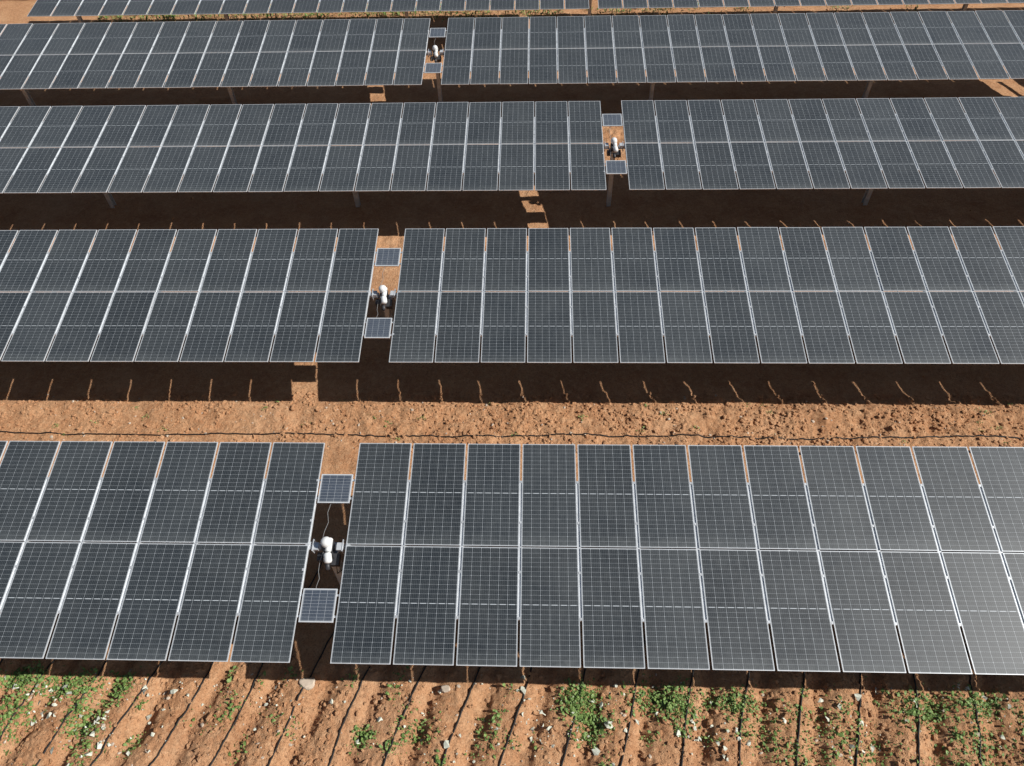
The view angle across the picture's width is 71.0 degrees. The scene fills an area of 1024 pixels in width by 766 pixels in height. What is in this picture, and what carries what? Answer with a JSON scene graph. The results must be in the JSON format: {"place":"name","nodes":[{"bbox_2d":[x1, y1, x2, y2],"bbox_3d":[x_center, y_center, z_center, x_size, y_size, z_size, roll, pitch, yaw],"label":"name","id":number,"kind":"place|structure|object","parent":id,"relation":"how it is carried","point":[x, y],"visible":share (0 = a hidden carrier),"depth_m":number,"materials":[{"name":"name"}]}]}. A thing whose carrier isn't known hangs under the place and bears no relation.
{"place":"outdoors","nodes":[
{"label":"outdoors","id":0,"kind":"place"},
{"bbox_2d":[0,0,1023,765],"bbox_3d":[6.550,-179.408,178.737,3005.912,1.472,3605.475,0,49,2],"label":"ground","id":1,"kind":"structure","parent":0,"point":[372,374],"depth_m":19.73,"materials":[{"name":"soil"}]},
{"bbox_2d":[299,678,314,689],"bbox_3d":[-4.246,6.251,14.888,0.331,0.165,0.260,0,49,2],"label":"boulder","id":2,"kind":"object","parent":1,"relation":"on","point":[307,683],"visible":1,"depth_m":14.83,"materials":[{"name":"stone"}]},
{"bbox_2d":[441,685,449,692],"bbox_3d":[-1.363,6.297,14.764,0.200,0.104,0.158,0,49,2],"label":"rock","id":3,"kind":"object","parent":1,"relation":"on","point":[445,688],"visible":1,"depth_m":14.72,"materials":[{"name":"stone"}]},
{"bbox_2d":[3,394,1002,765],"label":"loose stones","id":4,"kind":"object","parent":1,"relation":"on","point":[457,686],"visible":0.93,"depth_m":14.88,"materials":[{"name":"brown stone"}]},
{"bbox_2d":[91,1,920,26],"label":"grass strip","id":5,"kind":"object","parent":1,"relation":"on","point":[318,16],"depth_m":38.42,"materials":[{"name":"green plant"}]},
{"bbox_2d":[0,441,1023,674],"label":"solar tracker","id":6,"kind":"object","parent":1,"relation":"on","point":[549,552],"visible":1,"depth_m":14.12,"materials":[{"name":"glass"}]},
{"bbox_2d":[0,226,1023,363],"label":"solar tracker","id":7,"kind":"object","parent":1,"relation":"on","point":[72,294],"visible":0.99,"depth_m":19.07,"materials":[{"name":"glass"}]},
{"bbox_2d":[0,97,1023,207],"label":"solar tracker","id":8,"kind":"object","parent":1,"relation":"on","point":[516,146],"visible":0.98,"depth_m":24.17,"materials":[{"name":"glass"}]},
{"bbox_2d":[0,10,1023,105],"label":"solar tracker","id":9,"kind":"object","parent":1,"relation":"on","point":[568,49],"visible":0.98,"depth_m":29.50,"materials":[{"name":"glass"}]},
{"bbox_2d":[0,6,1023,765],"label":"soil clods","id":10,"kind":"object","parent":1,"relation":"on","point":[500,676],"visible":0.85,"depth_m":15.25,"materials":[{"name":"brown soil"}]},
{"bbox_2d":[0,659,1023,765],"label":"field weeds","id":11,"kind":"object","parent":1,"relation":"on","point":[670,706],"visible":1,"depth_m":14.39,"materials":[{"name":"green plant"}]},
{"bbox_2d":[0,431,1023,765],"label":"drip irrigation hoses","id":12,"kind":"object","parent":1,"relation":"on","point":[480,667],"visible":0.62,"depth_m":14.64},
{"bbox_2d":[4,673,1022,765],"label":"leaf litter","id":13,"kind":"object","parent":1,"relation":"on","point":[595,751],"visible":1,"depth_m":14.27,"materials":[{"name":"brown plant"}]},
{"bbox_2d":[27,0,1023,28],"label":"solar tracker","id":14,"kind":"object","parent":1,"relation":"on","point":[41,8],"visible":0.91,"depth_m":33.92,"materials":[{"name":"glass"}]},
{"bbox_2d":[52,399,1012,443],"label":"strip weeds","id":15,"kind":"object","parent":1,"relation":"on","point":[586,416],"visible":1,"depth_m":19.33,"materials":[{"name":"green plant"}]}
]}

